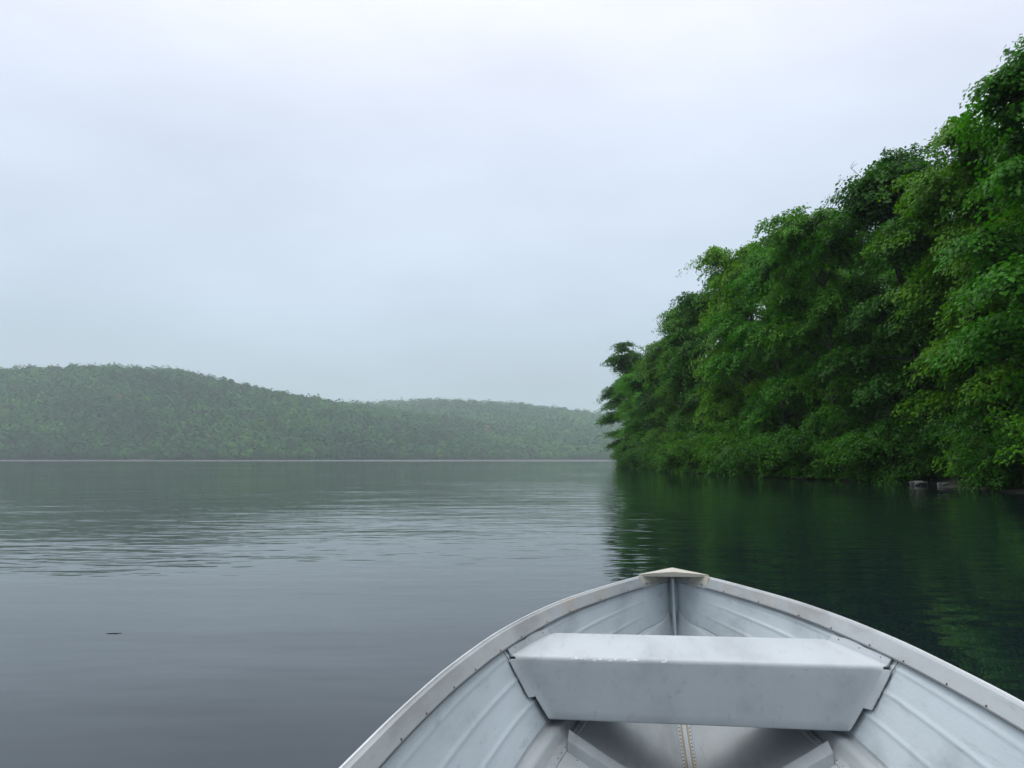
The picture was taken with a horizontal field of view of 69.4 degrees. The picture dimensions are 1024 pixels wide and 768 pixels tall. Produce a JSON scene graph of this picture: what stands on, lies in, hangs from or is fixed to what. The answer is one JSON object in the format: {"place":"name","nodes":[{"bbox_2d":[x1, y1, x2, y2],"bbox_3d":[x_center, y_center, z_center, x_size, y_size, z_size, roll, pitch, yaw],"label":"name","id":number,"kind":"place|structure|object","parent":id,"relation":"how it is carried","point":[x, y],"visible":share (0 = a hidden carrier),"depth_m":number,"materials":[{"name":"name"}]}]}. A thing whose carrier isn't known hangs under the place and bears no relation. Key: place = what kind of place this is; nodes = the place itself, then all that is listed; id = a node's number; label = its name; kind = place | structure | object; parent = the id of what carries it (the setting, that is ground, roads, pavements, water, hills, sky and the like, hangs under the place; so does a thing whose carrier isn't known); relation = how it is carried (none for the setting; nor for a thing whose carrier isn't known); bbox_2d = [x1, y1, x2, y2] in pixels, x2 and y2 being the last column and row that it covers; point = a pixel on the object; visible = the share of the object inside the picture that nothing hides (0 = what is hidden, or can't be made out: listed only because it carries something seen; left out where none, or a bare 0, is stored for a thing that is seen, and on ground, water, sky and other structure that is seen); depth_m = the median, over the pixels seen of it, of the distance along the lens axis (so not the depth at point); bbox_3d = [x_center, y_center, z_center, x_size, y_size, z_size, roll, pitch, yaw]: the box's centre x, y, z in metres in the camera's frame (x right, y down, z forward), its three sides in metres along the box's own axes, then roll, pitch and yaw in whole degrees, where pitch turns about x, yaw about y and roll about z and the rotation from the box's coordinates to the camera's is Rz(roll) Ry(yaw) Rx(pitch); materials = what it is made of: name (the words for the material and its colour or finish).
{"place":"outdoors","nodes":[
{"label":"outdoors","id":0,"kind":"place"},
{"bbox_2d":[0,383,553,459],"bbox_3d":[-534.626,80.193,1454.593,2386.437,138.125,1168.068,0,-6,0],"label":"hill","id":1,"kind":"structure","parent":0,"point":[188,458],"depth_m":911.24,"materials":[{"name":"green plant"}]},
{"bbox_2d":[0,362,623,459],"bbox_3d":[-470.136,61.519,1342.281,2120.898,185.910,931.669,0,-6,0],"label":"forest","id":2,"kind":"object","parent":1,"relation":"on","point":[306,426],"visible":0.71,"depth_m":1029.47,"materials":[{"name":"green plant"}]},
{"bbox_2d":[0,460,1023,767],"bbox_3d":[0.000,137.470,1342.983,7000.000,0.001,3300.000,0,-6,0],"label":"water","id":3,"kind":"structure","parent":0,"point":[246,612],"depth_m":6.89,"materials":[{"name":"black liquid"}]},
{"bbox_2d":[339,568,1023,767],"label":"rowboat","id":4,"kind":"object","parent":3,"relation":"on","point":[671,668],"visible":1,"depth_m":2.36,"materials":[{"name":"paint"}]},
{"bbox_2d":[909,481,928,485],"bbox_3d":[16.354,4.027,29.751,0.641,0.266,0.707,0,-6,0],"label":"rock","id":5,"kind":"object","parent":3,"relation":"in","point":[919,483],"visible":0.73,"depth_m":29.49,"materials":[{"name":"grey stone"}]},
{"bbox_2d":[0,0,1023,413],"label":"sky","id":6,"kind":"structure","parent":0,"point":[364,201],"materials":[{"name":"white"}]},
{"bbox_2d":[536,420,611,459],"bbox_3d":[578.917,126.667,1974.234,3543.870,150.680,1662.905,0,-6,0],"label":"hill","id":7,"kind":"structure","parent":0,"point":[583,458],"depth_m":1198.78,"materials":[{"name":"green plant"}]},
{"bbox_2d":[344,397,625,459],"bbox_3d":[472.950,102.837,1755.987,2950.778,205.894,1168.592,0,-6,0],"label":"forest","id":8,"kind":"object","parent":7,"relation":"on","point":[575,422],"visible":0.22,"depth_m":1598.08,"materials":[{"name":"green plant"}]},
{"bbox_2d":[647,357,1023,492],"bbox_3d":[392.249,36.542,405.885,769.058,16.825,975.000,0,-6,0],"label":"bank","id":9,"kind":"structure","parent":0,"point":[953,484],"depth_m":32.62,"materials":[{"name":"brown soil"}]},
{"bbox_2d":[590,340,644,451],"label":"broadleaf tree","id":10,"kind":"object","parent":9,"relation":"on","point":[618,362],"visible":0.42,"depth_m":106.10,"materials":[{"name":"green plant"}]},
{"bbox_2d":[597,361,639,436],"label":"broadleaf tree","id":11,"kind":"object","parent":9,"relation":"on","point":[607,407],"visible":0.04,"depth_m":112.50,"materials":[{"name":"green plant"}]},
{"bbox_2d":[612,450,630,467],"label":"shrub","id":12,"kind":"object","parent":9,"relation":"on","point":[623,465],"visible":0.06,"depth_m":86.53,"materials":[{"name":"green plant"}]},
{"bbox_2d":[595,388,650,440],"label":"broadleaf tree","id":13,"kind":"object","parent":9,"relation":"on","point":[614,399],"visible":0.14,"depth_m":101.46,"materials":[{"name":"green plant"}]},
{"bbox_2d":[609,436,644,467],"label":"shrub","id":14,"kind":"object","parent":9,"relation":"on","point":[626,443],"visible":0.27,"depth_m":91.96,"materials":[{"name":"green plant"}]},
{"bbox_2d":[612,444,653,469],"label":"shrub","id":15,"kind":"object","parent":9,"relation":"on","point":[628,458],"visible":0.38,"depth_m":76.09,"materials":[{"name":"green plant"}]},
{"bbox_2d":[611,371,660,446],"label":"broadleaf tree","id":16,"kind":"object","parent":9,"relation":"on","point":[622,409],"visible":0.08,"depth_m":93.22,"materials":[{"name":"green plant"}]},
{"bbox_2d":[621,442,654,465],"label":"shrub","id":17,"kind":"object","parent":9,"relation":"on","point":[632,450],"visible":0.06,"depth_m":79.19,"materials":[{"name":"green plant"}]},
{"bbox_2d":[612,365,687,445],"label":"broadleaf tree","id":18,"kind":"object","parent":9,"relation":"on","point":[634,385],"visible":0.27,"depth_m":85.73,"materials":[{"name":"green plant"}]},
{"bbox_2d":[634,440,667,470],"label":"shrub","id":19,"kind":"object","parent":9,"relation":"on","point":[644,455],"visible":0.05,"depth_m":67.90,"materials":[{"name":"green plant"}]},
{"bbox_2d":[640,440,670,470],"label":"shrub","id":20,"kind":"object","parent":9,"relation":"on","point":[652,454],"visible":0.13,"depth_m":66.42,"materials":[{"name":"green plant"}]},
{"bbox_2d":[628,350,684,433],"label":"broadleaf tree","id":21,"kind":"object","parent":9,"relation":"on","point":[648,400],"visible":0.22,"depth_m":78.02,"materials":[{"name":"green plant"}]},
{"bbox_2d":[648,456,680,471],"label":"shrub","id":22,"kind":"object","parent":9,"relation":"on","point":[660,470],"visible":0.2,"depth_m":63.02,"materials":[{"name":"green plant"}]},
{"bbox_2d":[644,430,695,471],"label":"shrub","id":23,"kind":"object","parent":9,"relation":"on","point":[676,437],"visible":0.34,"depth_m":60.32,"materials":[{"name":"green plant"}]},
{"bbox_2d":[631,334,711,446],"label":"broadleaf tree","id":24,"kind":"object","parent":9,"relation":"on","point":[666,410],"visible":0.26,"depth_m":71.53,"materials":[{"name":"green plant"}]},
{"bbox_2d":[667,440,695,472],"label":"shrub","id":25,"kind":"object","parent":9,"relation":"on","point":[680,469],"visible":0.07,"depth_m":58.69,"materials":[{"name":"green plant"}]},
{"bbox_2d":[665,430,718,472],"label":"shrub","id":26,"kind":"object","parent":9,"relation":"on","point":[682,447],"visible":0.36,"depth_m":55.20,"materials":[{"name":"green plant"}]},
{"bbox_2d":[649,303,742,437],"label":"broadleaf tree","id":27,"kind":"object","parent":9,"relation":"on","point":[686,413],"visible":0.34,"depth_m":64.18,"materials":[{"name":"green plant"}]},
{"bbox_2d":[692,437,711,472],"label":"shrub","id":28,"kind":"object","parent":9,"relation":"on","point":[699,469],"visible":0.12,"depth_m":54.06,"materials":[{"name":"green plant"}]},
{"bbox_2d":[654,272,759,440],"bbox_3d":[16.307,-0.928,59.201,10.325,15.954,9.057,-6,-6,14],"label":"broadleaf tree","id":29,"kind":"object","parent":9,"relation":"on","point":[681,334],"visible":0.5,"depth_m":59.38,"materials":[{"name":"green plant"}]},
{"bbox_2d":[695,445,727,474],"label":"shrub","id":30,"kind":"object","parent":9,"relation":"on","point":[712,472],"visible":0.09,"depth_m":50.51,"materials":[{"name":"green plant"}]},
{"bbox_2d":[687,414,783,475],"bbox_3d":[14.591,4.345,48.515,5.559,4.748,6.820,1,-6,-5],"label":"shrub","id":31,"kind":"object","parent":9,"relation":"on","point":[728,433],"visible":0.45,"depth_m":48.04,"materials":[{"name":"green plant"}]},
{"bbox_2d":[715,431,776,475],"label":"shrub","id":32,"kind":"object","parent":9,"relation":"on","point":[725,459],"visible":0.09,"depth_m":46.40,"materials":[{"name":"green plant"}]},
{"bbox_2d":[676,241,816,465],"bbox_3d":[16.962,-1.979,52.516,9.233,16.706,10.630,-5,-8,40],"label":"broadleaf tree","id":33,"kind":"object","parent":9,"relation":"on","point":[732,267],"visible":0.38,"depth_m":52.60,"materials":[{"name":"green plant"}]},
{"bbox_2d":[714,430,796,477],"bbox_3d":[14.495,4.344,43.066,5.476,3.367,5.864,-3,-6,24],"label":"shrub","id":34,"kind":"object","parent":9,"relation":"on","point":[738,450],"visible":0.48,"depth_m":42.48,"materials":[{"name":"green plant"}]},
{"bbox_2d":[727,432,794,478],"bbox_3d":[14.582,4.284,41.936,3.883,3.128,4.759,4,-7,-32],"label":"shrub","id":35,"kind":"object","parent":9,"relation":"on","point":[774,467],"visible":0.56,"depth_m":41.10,"materials":[{"name":"green plant"}]},
{"bbox_2d":[730,320,799,400],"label":"broadleaf tree","id":36,"kind":"object","parent":9,"relation":"on","point":[762,367],"visible":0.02,"depth_m":66.04,"materials":[{"name":"green plant"}]},
{"bbox_2d":[727,320,818,427],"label":"broadleaf tree","id":37,"kind":"object","parent":9,"relation":"on","point":[775,374],"visible":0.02,"depth_m":62.73,"materials":[{"name":"green plant"}]},
{"bbox_2d":[694,238,852,460],"bbox_3d":[16.720,-2.008,46.795,9.691,15.378,9.334,-4,-6,1],"label":"broadleaf tree","id":38,"kind":"object","parent":9,"relation":"on","point":[753,278],"visible":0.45,"depth_m":46.36,"materials":[{"name":"green plant"}]},
{"bbox_2d":[746,411,860,478],"bbox_3d":[15.895,3.505,38.690,5.856,4.201,5.473,2,-6,-21],"label":"shrub","id":39,"kind":"object","parent":9,"relation":"on","point":[811,435],"visible":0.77,"depth_m":38.23,"materials":[{"name":"green plant"}]},
{"bbox_2d":[758,305,887,421],"bbox_3d":[23.018,-3.125,56.315,10.958,15.531,8.406,1,-6,-8],"label":"broadleaf tree","id":40,"kind":"object","parent":9,"relation":"on","point":[812,346],"depth_m":55.83,"materials":[{"name":"green plant"}]},
{"bbox_2d":[744,204,910,466],"bbox_3d":[17.917,-2.546,41.513,8.277,15.386,8.891,-5,-8,39],"label":"broadleaf tree","id":41,"kind":"object","parent":9,"relation":"on","point":[789,234],"visible":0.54,"depth_m":41.14,"materials":[{"name":"green plant"}]},
{"bbox_2d":[795,430,886,480],"bbox_3d":[16.578,3.722,36.011,5.443,2.942,4.463,-3,-6,26],"label":"shrub","id":42,"kind":"object","parent":9,"relation":"on","point":[836,457],"visible":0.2,"depth_m":35.80,"materials":[{"name":"green plant"}]},
{"bbox_2d":[788,254,907,426],"bbox_3d":[22.388,-2.534,49.456,9.030,14.068,9.081,4,-7,-31],"label":"broadleaf tree","id":43,"kind":"object","parent":9,"relation":"on","point":[846,271],"visible":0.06,"depth_m":48.77,"materials":[{"name":"green plant"}]},
{"bbox_2d":[805,418,943,483],"bbox_3d":[17.183,3.317,33.763,5.963,3.580,5.584,1,-6,-14],"label":"shrub","id":44,"kind":"object","parent":9,"relation":"on","point":[892,471],"visible":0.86,"depth_m":33.23,"materials":[{"name":"green plant"}]},
{"bbox_2d":[797,142,1019,463],"bbox_3d":[18.868,-3.547,36.074,8.624,16.487,11.568,2,-6,-15],"label":"broadleaf tree","id":45,"kind":"object","parent":9,"relation":"on","point":[866,208],"visible":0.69,"depth_m":35.42,"materials":[{"name":"green plant"}]},
{"bbox_2d":[882,411,959,479],"bbox_3d":[18.753,2.831,32.169,4.593,3.594,4.816,3,-6,-24],"label":"shrub","id":46,"kind":"object","parent":9,"relation":"on","point":[928,464],"visible":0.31,"depth_m":31.78,"materials":[{"name":"green plant"}]},
{"bbox_2d":[864,203,986,426],"bbox_3d":[24.750,-3.904,43.345,9.800,14.254,10.175,-5,-7,35],"label":"broadleaf tree","id":47,"kind":"object","parent":9,"relation":"on","point":[908,354],"visible":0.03,"depth_m":43.26,"materials":[{"name":"green plant"}]},
{"bbox_2d":[855,112,1023,471],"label":"broadleaf tree","id":48,"kind":"object","parent":9,"relation":"on","point":[930,188],"visible":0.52,"depth_m":29.52,"materials":[{"name":"green plant"}]},
{"bbox_2d":[937,482,948,485],"bbox_3d":[17.102,3.997,29.353,0.392,0.182,0.480,0,-6,0],"label":"rock","id":49,"kind":"object","parent":9,"relation":"on","point":[942,484],"visible":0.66,"depth_m":29.22,"materials":[{"name":"grey stone"}]},
{"bbox_2d":[918,404,983,478],"bbox_3d":[18.609,2.494,29.376,3.798,3.386,4.542,-1,-6,14],"label":"shrub","id":50,"kind":"object","parent":9,"relation":"on","point":[957,464],"visible":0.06,"depth_m":29.45,"materials":[{"name":"green plant"}]},
{"bbox_2d":[911,398,1023,477],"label":"shrub","id":51,"kind":"object","parent":9,"relation":"on","point":[977,425],"visible":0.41,"depth_m":27.03,"materials":[{"name":"green plant"}]},
{"bbox_2d":[922,34,1023,419],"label":"broadleaf tree","id":52,"kind":"object","parent":9,"relation":"on","point":[1002,88],"visible":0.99,"depth_m":24.24,"materials":[{"name":"green plant"}]},
{"bbox_2d":[935,211,1023,391],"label":"broadleaf tree","id":53,"kind":"object","parent":9,"relation":"on","point":[1017,365],"visible":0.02,"depth_m":36.91,"materials":[{"name":"green plant"}]},
{"bbox_2d":[937,421,1023,490],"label":"shrub","id":54,"kind":"object","parent":9,"relation":"on","point":[999,478],"visible":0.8,"depth_m":24.55,"materials":[{"name":"green plant"}]},
{"bbox_2d":[972,407,1023,475],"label":"shrub","id":55,"kind":"object","parent":9,"relation":"on","point":[1017,424],"visible":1,"depth_m":22.27,"materials":[{"name":"green plant"}]}
]}

